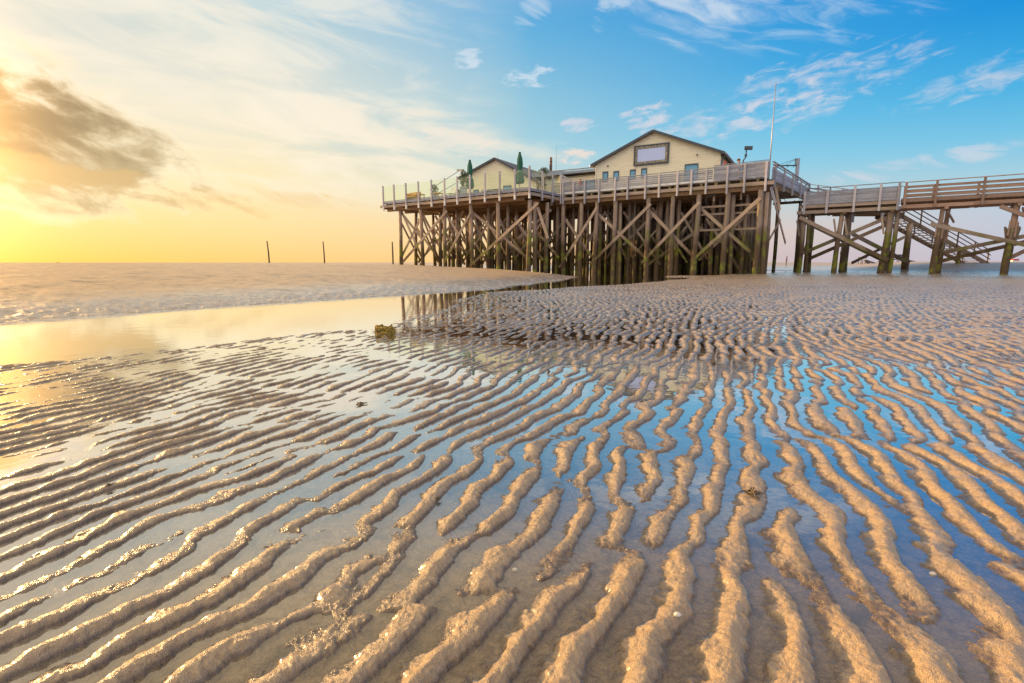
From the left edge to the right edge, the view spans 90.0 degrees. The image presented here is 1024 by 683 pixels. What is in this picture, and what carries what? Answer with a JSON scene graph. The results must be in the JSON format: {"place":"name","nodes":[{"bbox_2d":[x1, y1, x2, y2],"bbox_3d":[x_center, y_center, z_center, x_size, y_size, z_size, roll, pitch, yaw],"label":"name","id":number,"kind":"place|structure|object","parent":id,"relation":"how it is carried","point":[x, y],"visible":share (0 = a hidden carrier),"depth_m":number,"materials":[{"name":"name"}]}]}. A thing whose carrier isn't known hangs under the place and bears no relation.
{"place":"outdoors","nodes":[
{"label":"outdoors","id":0,"kind":"place"},
{"bbox_2d":[432,184,438,195],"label":"planter","id":1,"kind":"object","parent":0,"point":[434,189],"visible":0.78,"depth_m":44.83,"materials":[{"name":"green plant"}]},
{"bbox_2d":[0,261,1023,682],"bbox_3d":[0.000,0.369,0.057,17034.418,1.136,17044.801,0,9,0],"label":"sand","id":2,"kind":"structure","parent":0,"point":[384,571],"depth_m":1.61,"materials":[{"name":"beige sand"}]},
{"bbox_2d":[266,241,269,262],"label":"wooden stake","id":3,"kind":"object","parent":2,"relation":"on","point":[268,252],"visible":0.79,"depth_m":61.05,"materials":[{"name":"brown wood"}]},
{"bbox_2d":[374,324,395,334],"bbox_3d":[-1.442,-0.113,5.825,0.251,0.166,0.202,0,9,0],"label":"mossy stump","id":4,"kind":"object","parent":2,"relation":"on","point":[381,329],"visible":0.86,"depth_m":5.75,"materials":[{"name":"plant"}]},
{"bbox_2d":[392,242,393,263],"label":"wooden stake","id":5,"kind":"object","parent":2,"relation":"on","point":[392,254],"visible":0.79,"depth_m":57.18,"materials":[{"name":"brown wood"}]},
{"bbox_2d":[380,159,773,274],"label":"pier platform","id":6,"kind":"structure","parent":2,"relation":"on","point":[715,226],"depth_m":39.52,"materials":[{"name":"brown wood"}]},
{"bbox_2d":[407,192,420,199],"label":"wooden bench","id":7,"kind":"object","parent":6,"relation":"on","point":[410,196],"visible":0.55,"depth_m":45.40,"materials":[{"name":"yellow wood"}]},
{"bbox_2d":[433,169,462,191],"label":"awning mast","id":8,"kind":"object","parent":6,"relation":"on","point":[450,176],"visible":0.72,"depth_m":42.70,"materials":[{"name":"metal"}]},
{"bbox_2d":[446,187,455,195],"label":"terrace chair","id":9,"kind":"object","parent":6,"relation":"on","point":[452,190],"visible":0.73,"depth_m":43.21,"materials":[{"name":"white paint"}]},
{"bbox_2d":[459,169,467,194],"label":"planter","id":10,"kind":"object","parent":6,"relation":"on","point":[463,189],"visible":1,"depth_m":41.75,"materials":[{"name":"green plant"}]},
{"bbox_2d":[466,160,473,188],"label":"closed parasol","id":11,"kind":"object","parent":6,"relation":"on","point":[469,169],"visible":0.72,"depth_m":42.65,"materials":[{"name":"fabric"}]},
{"bbox_2d":[458,155,546,193],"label":"gable house","id":12,"kind":"structure","parent":6,"relation":"on","point":[491,168],"depth_m":48.34,"materials":[{"name":"yellow wood"}]},
{"bbox_2d":[503,185,510,189],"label":"window","id":13,"kind":"structure","parent":12,"relation":"in","point":[508,186],"depth_m":47.80,"materials":[{"name":"glass"}]},
{"bbox_2d":[516,152,524,188],"bbox_3d":[0.629,-13.135,39.970,0.737,3.160,0.720,0,9,0],"label":"closed parasol","id":14,"kind":"object","parent":6,"relation":"on","point":[519,177],"visible":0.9,"depth_m":39.77,"materials":[{"name":"fabric"}]},
{"bbox_2d":[538,167,548,189],"bbox_3d":[2.459,-12.534,39.814,0.846,2.021,0.888,0,9,0],"label":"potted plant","id":15,"kind":"object","parent":6,"relation":"on","point":[543,169],"visible":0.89,"depth_m":39.69,"materials":[{"name":"green plant"}]},
{"bbox_2d":[531,157,594,192],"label":"flat roof house","id":16,"kind":"structure","parent":6,"relation":"on","point":[582,175],"depth_m":45.72,"materials":[{"name":"yellow wood"}]},
{"bbox_2d":[559,173,580,191],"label":"sloped board screen","id":17,"kind":"object","parent":6,"relation":"on","point":[564,179],"visible":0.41,"depth_m":40.87,"materials":[{"name":"grey wood"}]},
{"bbox_2d":[742,146,752,169],"bbox_3d":[16.459,-12.296,35.914,0.609,2.739,0.250,6,11,35],"label":"floodlight post","id":18,"kind":"object","parent":6,"relation":"on","point":[746,148],"visible":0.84,"depth_m":35.72,"materials":[{"name":"grey metal"}]},
{"bbox_2d":[768,84,776,177],"bbox_3d":[16.902,-13.550,33.260,0.088,6.030,0.088,4,9,22],"label":"flagpole","id":19,"kind":"object","parent":6,"relation":"on","point":[772,132],"visible":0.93,"depth_m":33.24,"materials":[{"name":"metal"}]},
{"bbox_2d":[674,612,680,616],"bbox_3d":[0.369,0.609,1.142,0.017,0.010,0.014,0,9,0],"label":"shell","id":20,"kind":"object","parent":2,"relation":"on","point":[677,614],"visible":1,"depth_m":1.14},
{"bbox_2d":[737,487,763,499],"bbox_3d":[0.822,0.512,1.737,0.091,0.017,0.069,-6,11,-34],"label":"seaweed scrap","id":21,"kind":"object","parent":2,"relation":"on","point":[753,492],"visible":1,"depth_m":1.74,"materials":[{"name":"brown plant"}]},
{"bbox_2d":[736,161,844,272],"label":"walkway","id":22,"kind":"structure","parent":2,"relation":"on","point":[784,186],"depth_m":36.25,"materials":[{"name":"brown wood"}]},
{"bbox_2d":[773,158,799,180],"bbox_3d":[20.516,-12.457,38.466,2.071,2.520,0.213,-1,9,-5],"label":"cable mast","id":23,"kind":"object","parent":22,"relation":"on","point":[797,162],"visible":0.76,"depth_m":38.35,"materials":[{"name":"metal"}]},
{"bbox_2d":[795,181,904,272],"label":"grey walkway","id":24,"kind":"structure","parent":2,"relation":"on","point":[854,201],"depth_m":36.14,"materials":[{"name":"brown wood"}]},
{"bbox_2d":[858,257,874,263],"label":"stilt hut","id":25,"kind":"object","parent":2,"relation":"on","point":[867,261],"visible":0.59,"depth_m":167.19,"materials":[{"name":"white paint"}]},
{"bbox_2d":[832,206,990,271],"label":"beach stairs","id":26,"kind":"structure","parent":2,"relation":"on","point":[907,238],"depth_m":39.69,"materials":[{"name":"brown wood"}]},
{"bbox_2d":[900,173,1023,274],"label":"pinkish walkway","id":27,"kind":"structure","parent":2,"relation":"on","point":[1014,201],"depth_m":32.23,"materials":[{"name":"brown wood"}]},
{"bbox_2d":[0,270,1023,539],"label":"water","id":28,"kind":"structure","parent":0,"point":[146,336],"depth_m":3.42,"materials":[{"name":"blue liquid"}]},
{"bbox_2d":[0,0,1023,261],"label":"sky","id":29,"kind":"structure","parent":0,"point":[131,130],"materials":[{"name":"blue"}]},
{"bbox_2d":[590,129,735,191],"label":"gable house","id":30,"kind":"structure","parent":0,"point":[685,154],"depth_m":38.37,"materials":[{"name":"yellow wood"}]},
{"bbox_2d":[602,171,607,181],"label":"window","id":31,"kind":"structure","parent":30,"relation":"in","point":[605,174],"depth_m":40.73,"materials":[{"name":"blue glass"}]},
{"bbox_2d":[613,171,618,180],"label":"window","id":32,"kind":"structure","parent":30,"relation":"in","point":[615,173],"depth_m":40.29,"materials":[{"name":"blue glass"}]},
{"bbox_2d":[630,169,635,177],"bbox_3d":[9.343,-12.927,39.639,0.440,0.750,0.071,5,10,30],"label":"window","id":33,"kind":"structure","parent":30,"relation":"in","point":[632,172],"depth_m":39.59,"materials":[{"name":"blue glass"}]},
{"bbox_2d":[641,168,646,176],"bbox_3d":[10.102,-12.869,39.198,0.440,0.770,0.071,5,10,30],"label":"window","id":34,"kind":"structure","parent":30,"relation":"in","point":[643,170],"depth_m":39.18,"materials":[{"name":"blue glass"}]},
{"bbox_2d":[633,142,669,165],"bbox_3d":[10.515,-14.135,38.686,2.659,1.470,0.127,5,10,30],"label":"framed sign","id":35,"kind":"object","parent":30,"relation":"attached to","point":[652,154],"visible":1,"depth_m":38.65,"materials":[{"name":"grey metal"}]},
{"bbox_2d":[684,163,697,183],"bbox_3d":[13.116,-12.179,37.515,0.950,1.620,0.071,5,10,30],"label":"window","id":36,"kind":"structure","parent":30,"relation":"in","point":[687,166],"depth_m":37.47,"materials":[{"name":"blue glass"}]}
]}

